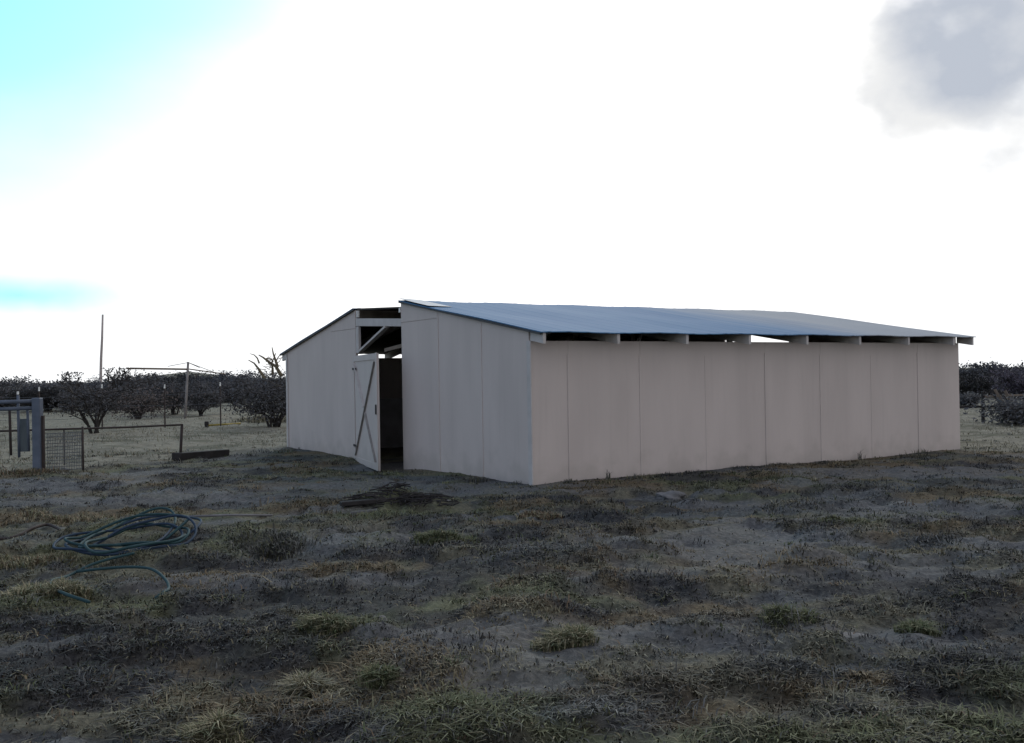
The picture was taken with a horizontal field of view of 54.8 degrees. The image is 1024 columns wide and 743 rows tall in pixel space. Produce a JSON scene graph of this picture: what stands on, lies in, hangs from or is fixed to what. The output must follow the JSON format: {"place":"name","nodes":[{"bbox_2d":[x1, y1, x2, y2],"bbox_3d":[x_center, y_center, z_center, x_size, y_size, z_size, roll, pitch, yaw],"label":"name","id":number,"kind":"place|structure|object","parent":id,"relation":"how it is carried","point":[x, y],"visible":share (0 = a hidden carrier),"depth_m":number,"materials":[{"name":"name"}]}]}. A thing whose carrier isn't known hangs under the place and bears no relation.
{"place":"outdoors","nodes":[
{"label":"outdoors","id":0,"kind":"place"},
{"bbox_2d":[0,367,1023,742],"bbox_3d":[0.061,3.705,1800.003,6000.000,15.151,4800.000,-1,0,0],"label":"ground","id":1,"kind":"structure","parent":0,"point":[746,541],"depth_m":7.11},
{"bbox_2d":[0,375,30,389],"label":"desert shrub","id":2,"kind":"object","parent":1,"relation":"on","point":[4,384],"visible":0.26,"depth_m":64.86,"materials":[{"name":"green plant"}]},
{"bbox_2d":[0,386,30,406],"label":"desert shrub","id":3,"kind":"object","parent":1,"relation":"on","point":[3,405],"visible":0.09,"depth_m":58.65,"materials":[{"name":"green plant"}]},
{"bbox_2d":[0,391,44,470],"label":"steel gate","id":4,"kind":"structure","parent":1,"relation":"on","point":[38,437],"depth_m":15.71,"materials":[{"name":"grey metal"}]},
{"bbox_2d":[1,374,53,389],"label":"desert shrub","id":5,"kind":"object","parent":1,"relation":"on","point":[21,385],"visible":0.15,"depth_m":67.95,"materials":[{"name":"green plant"}]},
{"bbox_2d":[0,384,67,411],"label":"desert shrub","id":6,"kind":"object","parent":1,"relation":"on","point":[32,394],"visible":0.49,"depth_m":51.48,"materials":[{"name":"green plant"}]},
{"bbox_2d":[0,467,71,476],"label":"grass clump","id":7,"kind":"object","parent":1,"relation":"on","point":[30,471],"visible":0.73,"depth_m":15.30,"materials":[{"name":"plant"}]},
{"bbox_2d":[0,523,77,539],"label":"hose","id":8,"kind":"object","parent":1,"relation":"on","point":[35,527],"visible":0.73,"depth_m":9.41,"materials":[{"name":"green rubber"}]},
{"bbox_2d":[0,551,82,572],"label":"grass clump","id":9,"kind":"object","parent":1,"relation":"on","point":[42,560],"visible":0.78,"depth_m":7.92,"materials":[{"name":"plant"}]},
{"bbox_2d":[6,381,87,410],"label":"desert shrub","id":10,"kind":"object","parent":1,"relation":"on","point":[37,391],"visible":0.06,"depth_m":54.03,"materials":[{"name":"green plant"}]},
{"bbox_2d":[0,576,103,598],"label":"grass clump","id":11,"kind":"object","parent":1,"relation":"on","point":[70,586],"visible":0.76,"depth_m":6.39,"materials":[{"name":"green plant"}]},
{"bbox_2d":[27,381,88,410],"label":"desert shrub","id":12,"kind":"object","parent":1,"relation":"on","point":[55,404],"visible":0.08,"depth_m":53.31,"materials":[{"name":"green plant"}]},
{"bbox_2d":[46,426,83,470],"bbox_3d":[-7.220,1.293,15.949,0.616,0.800,0.036,-1,0,0],"label":"fence","id":13,"kind":"object","parent":1,"relation":"on","point":[69,449],"visible":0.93,"depth_m":15.94,"materials":[{"name":"metal"}]},
{"bbox_2d":[15,508,121,525],"bbox_3d":[-4.627,1.528,10.322,1.029,0.208,0.952,-1,0,-28],"label":"dry weed","id":14,"kind":"object","parent":1,"relation":"on","point":[66,519],"visible":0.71,"depth_m":10.28,"materials":[{"name":"beige plant"}]},
{"bbox_2d":[61,371,83,413],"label":"spiky shrub","id":15,"kind":"object","parent":1,"relation":"on","point":[67,379],"visible":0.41,"depth_m":46.95,"materials":[{"name":"green plant"}]},
{"bbox_2d":[36,378,143,409],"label":"desert shrub","id":16,"kind":"object","parent":1,"relation":"on","point":[79,390],"visible":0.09,"depth_m":52.12,"materials":[{"name":"green plant"}]},
{"bbox_2d":[0,424,182,452],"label":"pipe rail fence","id":17,"kind":"object","parent":1,"relation":"on","point":[181,435],"visible":0.78,"depth_m":17.65,"materials":[{"name":"metal"}]},
{"bbox_2d":[50,552,134,603],"bbox_3d":[-2.994,1.452,6.875,0.441,0.124,1.775,-1,0,-13],"label":"hose","id":18,"kind":"object","parent":1,"relation":"on","point":[82,568],"visible":0.75,"depth_m":7.33,"materials":[{"name":"rubber"}]},
{"bbox_2d":[99,314,103,384],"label":"bare pole","id":19,"kind":"object","parent":1,"relation":"on","point":[101,356],"visible":0.66,"depth_m":61.94,"materials":[{"name":"grey wood"}]},
{"bbox_2d":[62,392,143,409],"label":"desert shrub","id":20,"kind":"object","parent":1,"relation":"on","point":[111,401],"visible":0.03,"depth_m":51.60,"materials":[{"name":"green plant"}]},
{"bbox_2d":[43,374,163,433],"bbox_3d":[-12.020,0.976,29.137,3.264,1.847,4.003,-1,0,-25],"label":"mesquite tree","id":21,"kind":"object","parent":1,"relation":"on","point":[98,408],"visible":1,"depth_m":28.78,"materials":[{"name":"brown plant"}]},
{"bbox_2d":[66,379,151,409],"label":"desert shrub","id":22,"kind":"object","parent":1,"relation":"on","point":[95,384],"visible":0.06,"depth_m":52.39,"materials":[{"name":"green plant"}]},
{"bbox_2d":[0,382,220,427],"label":"wire fence","id":23,"kind":"object","parent":1,"relation":"on","point":[165,405],"visible":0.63,"depth_m":31.52,"materials":[{"name":"grey metal"}]},
{"bbox_2d":[100,367,122,413],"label":"spiky shrub","id":24,"kind":"object","parent":1,"relation":"on","point":[111,377],"visible":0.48,"depth_m":46.78,"materials":[{"name":"green plant"}]},
{"bbox_2d":[76,566,169,598],"bbox_3d":[-2.643,1.443,6.919,0.312,0.081,1.418,-1,0,-43],"label":"hose","id":25,"kind":"object","parent":1,"relation":"on","point":[162,576],"visible":0.96,"depth_m":7.16,"materials":[{"name":"rubber"}]},
{"bbox_2d":[78,372,173,384],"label":"desert shrub","id":26,"kind":"object","parent":1,"relation":"on","point":[142,377],"visible":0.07,"depth_m":66.71,"materials":[{"name":"green plant"}]},
{"bbox_2d":[118,366,135,412],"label":"spiky shrub","id":27,"kind":"object","parent":1,"relation":"on","point":[126,376],"visible":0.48,"depth_m":46.90,"materials":[{"name":"green plant"}]},
{"bbox_2d":[52,507,201,555],"bbox_3d":[-3.240,1.377,8.578,1.209,0.212,1.492,-1,0,28],"label":"hose coil","id":28,"kind":"object","parent":1,"relation":"on","point":[110,551],"visible":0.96,"depth_m":8.49,"materials":[{"name":"blue rubber"}]},
{"bbox_2d":[86,380,177,408],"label":"desert shrub","id":29,"kind":"object","parent":1,"relation":"on","point":[137,389],"visible":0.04,"depth_m":53.13,"materials":[{"name":"green plant"}]},
{"bbox_2d":[137,372,162,410],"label":"spiky shrub","id":30,"kind":"object","parent":1,"relation":"on","point":[153,375],"visible":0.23,"depth_m":46.87,"materials":[{"name":"green plant"}]},
{"bbox_2d":[100,374,214,419],"bbox_3d":[-14.659,1.043,39.446,4.540,1.831,4.048,-1,0,8],"label":"dry bush","id":31,"kind":"object","parent":1,"relation":"on","point":[147,406],"visible":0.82,"depth_m":39.01,"materials":[{"name":"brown plant"}]},
{"bbox_2d":[115,370,206,381],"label":"desert shrub","id":32,"kind":"object","parent":1,"relation":"on","point":[164,375],"visible":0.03,"depth_m":84.95,"materials":[{"name":"green plant"}]},
{"bbox_2d":[140,371,201,388],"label":"desert shrub","id":33,"kind":"object","parent":1,"relation":"on","point":[180,376],"visible":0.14,"depth_m":80.17,"materials":[{"name":"green plant"}]},
{"bbox_2d":[126,362,224,418],"bbox_3d":[-12.681,0.769,37.694,3.843,2.264,0.531,-1,0,-39],"label":"clothesline","id":34,"kind":"object","parent":1,"relation":"on","point":[187,369],"visible":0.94,"depth_m":37.64,"materials":[{"name":"grey metal"}]},
{"bbox_2d":[136,377,218,414],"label":"mesquite shrub","id":35,"kind":"object","parent":1,"relation":"on","point":[179,386],"visible":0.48,"depth_m":43.48,"materials":[{"name":"green plant"}]},
{"bbox_2d":[174,382,225,415],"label":"mesquite shrub","id":36,"kind":"object","parent":1,"relation":"on","point":[197,400],"visible":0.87,"depth_m":41.28,"materials":[{"name":"green plant"}]},
{"bbox_2d":[172,449,228,460],"bbox_3d":[-5.885,1.583,18.712,0.220,0.182,1.338,-1,0,24],"label":"timber","id":37,"kind":"object","parent":1,"relation":"on","point":[205,454],"visible":0.78,"depth_m":18.57,"materials":[{"name":"brown wood"}]},
{"bbox_2d":[168,370,237,381],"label":"desert shrub","id":38,"kind":"object","parent":1,"relation":"on","point":[196,376],"visible":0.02,"depth_m":85.73,"materials":[{"name":"green plant"}]},
{"bbox_2d":[170,704,257,742],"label":"grass clump","id":39,"kind":"object","parent":1,"relation":"on","point":[200,731],"visible":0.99,"depth_m":3.92,"materials":[{"name":"plant"}]},
{"bbox_2d":[183,374,259,401],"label":"desert shrub","id":40,"kind":"object","parent":1,"relation":"on","point":[204,377],"visible":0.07,"depth_m":67.80,"materials":[{"name":"green plant"}]},
{"bbox_2d":[204,421,240,426],"bbox_3d":[-9.424,1.717,32.182,1.161,0.220,0.134,-1,0,-27],"label":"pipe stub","id":41,"kind":"object","parent":1,"relation":"on","point":[206,424],"visible":0.76,"depth_m":32.01,"materials":[{"name":"brown"}]},
{"bbox_2d":[187,514,271,516],"bbox_3d":[-2.999,1.527,10.435,0.940,0.089,0.024,-1,0,-30],"label":"pale pipe","id":42,"kind":"object","parent":1,"relation":"on","point":[216,515],"visible":0.79,"depth_m":10.43,"materials":[{"name":"grey plastic"}]},
{"bbox_2d":[208,376,260,404],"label":"mesquite shrub","id":43,"kind":"object","parent":1,"relation":"on","point":[226,387],"visible":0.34,"depth_m":57.65,"materials":[{"name":"green plant"}]},
{"bbox_2d":[196,348,285,426],"bbox_3d":[-7.509,0.517,30.404,4.304,2.532,4.988,-1,0,-24],"label":"corner bush","id":44,"kind":"object","parent":1,"relation":"on","point":[263,403],"visible":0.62,"depth_m":30.04,"materials":[{"name":"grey plant"}]},
{"bbox_2d":[196,368,285,399],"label":"desert shrub","id":45,"kind":"object","parent":1,"relation":"on","point":[226,374],"visible":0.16,"depth_m":67.22,"materials":[{"name":"green plant"}]},
{"bbox_2d":[231,413,286,422],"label":"grass clump","id":46,"kind":"object","parent":1,"relation":"on","point":[252,420],"visible":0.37,"depth_m":33.76,"materials":[{"name":"plant"}]},
{"bbox_2d":[221,528,321,562],"bbox_3d":[-2.011,1.460,8.352,0.854,0.243,0.721,-1,0,0],"label":"dry weed","id":47,"kind":"object","parent":1,"relation":"on","point":[276,546],"visible":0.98,"depth_m":8.36,"materials":[{"name":"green plant"}]},
{"bbox_2d":[259,376,283,398],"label":"desert shrub","id":48,"kind":"object","parent":1,"relation":"on","point":[275,381],"visible":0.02,"depth_m":71.93,"materials":[{"name":"green plant"}]},
{"bbox_2d":[270,668,339,698],"bbox_3d":[-0.961,1.473,4.645,0.383,0.149,0.351,-1,0,0],"label":"grass clump","id":49,"kind":"object","parent":1,"relation":"on","point":[300,679],"visible":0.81,"depth_m":4.62,"materials":[{"name":"plant"}]},
{"bbox_2d":[287,609,366,638],"bbox_3d":[-1.006,1.381,5.446,0.451,0.129,0.373,-1,0,0],"label":"grass clump","id":50,"kind":"object","parent":1,"relation":"on","point":[331,623],"visible":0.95,"depth_m":5.39,"materials":[{"name":"green plant"}]},
{"bbox_2d":[351,509,376,513],"bbox_3d":[-1.565,1.479,10.452,0.284,0.042,0.025,-1,0,-13],"label":"stick","id":51,"kind":"object","parent":1,"relation":"on","point":[363,511],"visible":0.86,"depth_m":10.44,"materials":[{"name":"grey wood"}]},
{"bbox_2d":[350,661,403,690],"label":"grass clump","id":52,"kind":"object","parent":1,"relation":"on","point":[375,675],"visible":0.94,"depth_m":4.54,"materials":[{"name":"green plant"}]},
{"bbox_2d":[339,493,441,506],"bbox_3d":[-1.339,1.428,11.016,1.166,0.073,0.100,-1,0,-23],"label":"timber","id":53,"kind":"object","parent":1,"relation":"on","point":[358,502],"visible":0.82,"depth_m":10.86,"materials":[{"name":"brown wood"}]},
{"bbox_2d":[338,482,459,508],"bbox_3d":[-1.245,1.391,11.017,1.374,0.294,0.506,-1,0,0],"label":"brush pile","id":54,"kind":"object","parent":1,"relation":"on","point":[415,497],"visible":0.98,"depth_m":10.99,"materials":[{"name":"brown wood"}]},
{"bbox_2d":[409,529,481,545],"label":"grass clump","id":55,"kind":"object","parent":1,"relation":"on","point":[424,537],"visible":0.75,"depth_m":8.22,"materials":[{"name":"green plant"}]},
{"bbox_2d":[466,475,488,482],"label":"wall weed","id":56,"kind":"object","parent":1,"relation":"on","point":[477,479],"depth_m":13.44,"materials":[{"name":"green plant"}]},
{"bbox_2d":[2,363,1018,387],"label":"scrub","id":57,"kind":"object","parent":1,"relation":"on","point":[266,379],"depth_m":104.07,"materials":[{"name":"green plant"}]},
{"bbox_2d":[0,402,1023,471],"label":"dry grass","id":58,"kind":"structure","parent":1,"relation":"on","point":[173,427],"depth_m":23.80,"materials":[{"name":"beige plant"}]},
{"bbox_2d":[0,433,1023,742],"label":"ground weeds","id":59,"kind":"object","parent":1,"relation":"on","point":[850,703],"visible":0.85,"depth_m":5.18,"materials":[{"name":"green plant"}]},
{"bbox_2d":[516,509,566,520],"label":"dry weed","id":60,"kind":"object","parent":1,"relation":"on","point":[548,516],"visible":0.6,"depth_m":9.90,"materials":[{"name":"beige plant"}]},
{"bbox_2d":[526,622,600,652],"bbox_3d":[0.265,1.388,5.131,0.457,0.147,0.375,-1,0,0],"label":"grass clump","id":61,"kind":"object","parent":1,"relation":"on","point":[569,636],"visible":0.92,"depth_m":5.09,"materials":[{"name":"plant"}]},
{"bbox_2d":[563,478,574,483],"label":"wall weed","id":62,"kind":"object","parent":1,"relation":"on","point":[566,481],"depth_m":12.92,"materials":[{"name":"green plant"}]},
{"bbox_2d":[606,470,612,479],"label":"wall weed","id":63,"kind":"object","parent":1,"relation":"on","point":[607,475],"depth_m":13.24,"materials":[{"name":"green plant"}]},
{"bbox_2d":[279,298,974,484],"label":"barn","id":64,"kind":"structure","parent":1,"relation":"on","point":[531,394],"depth_m":15.20,"materials":[{"name":"paint"}]},
{"bbox_2d":[352,353,380,470],"bbox_3d":[-2.517,0.664,16.881,0.069,1.920,1.985,-1,0,-20],"label":"door","id":65,"kind":"structure","parent":64,"relation":"in","point":[366,406],"depth_m":16.75,"materials":[{"name":"paint"}]},
{"bbox_2d":[656,490,685,499],"bbox_3d":[1.874,1.466,11.597,0.358,0.146,0.296,-1,0,0],"label":"rock","id":66,"kind":"object","parent":1,"relation":"on","point":[672,494],"visible":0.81,"depth_m":11.52,"materials":[{"name":"grey stone"}]},
{"bbox_2d":[755,599,825,630],"bbox_3d":[1.547,1.351,5.502,0.425,0.138,0.392,-1,0,-17],"label":"grass clump","id":67,"kind":"object","parent":1,"relation":"on","point":[777,612],"visible":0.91,"depth_m":5.48,"materials":[{"name":"green plant"}]},
{"bbox_2d":[810,513,859,524],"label":"grass clump","id":68,"kind":"object","parent":1,"relation":"on","point":[831,517],"visible":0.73,"depth_m":8.87,"materials":[{"name":"green plant"}]},
{"bbox_2d":[843,632,866,638],"bbox_3d":[1.853,1.452,5.389,0.211,0.038,0.176,-1,0,0],"label":"rock","id":69,"kind":"object","parent":1,"relation":"on","point":[847,635],"visible":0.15,"depth_m":5.38,"materials":[{"name":"grey stone"}]},
{"bbox_2d":[893,618,947,637],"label":"grass clump","id":70,"kind":"object","parent":1,"relation":"on","point":[920,626],"visible":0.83,"depth_m":5.43,"materials":[{"name":"green plant"}]},
{"bbox_2d":[959,390,988,405],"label":"bush","id":71,"kind":"object","parent":1,"relation":"on","point":[973,397],"visible":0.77,"depth_m":37.24,"materials":[{"name":"green plant"}]},
{"bbox_2d":[959,375,1001,397],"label":"desert shrub","id":72,"kind":"object","parent":1,"relation":"on","point":[964,388],"visible":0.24,"depth_m":47.66,"materials":[{"name":"green plant"}]},
{"bbox_2d":[959,365,1021,394],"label":"desert shrub","id":73,"kind":"object","parent":1,"relation":"on","point":[972,380],"visible":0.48,"depth_m":47.18,"materials":[{"name":"green plant"}]},
{"bbox_2d":[959,357,1023,394],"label":"desert shrub","id":74,"kind":"object","parent":1,"relation":"on","point":[978,366],"visible":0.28,"depth_m":48.20,"materials":[{"name":"green plant"}]},
{"bbox_2d":[960,388,1023,421],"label":"corral fence","id":75,"kind":"object","parent":1,"relation":"on","point":[997,395],"visible":0.46,"depth_m":27.18,"materials":[{"name":"brown wood"}]},
{"bbox_2d":[963,390,1023,425],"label":"bush","id":76,"kind":"object","parent":1,"relation":"on","point":[1005,410],"visible":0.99,"depth_m":25.61,"materials":[{"name":"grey plant"}]},
{"bbox_2d":[983,364,1023,400],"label":"mesquite tree","id":77,"kind":"object","parent":1,"relation":"on","point":[1009,381],"visible":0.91,"depth_m":34.28,"materials":[{"name":"green plant"}]},
{"bbox_2d":[0,0,1023,382],"label":"sky","id":78,"kind":"structure","parent":0,"point":[220,182],"materials":[{"name":"white"}]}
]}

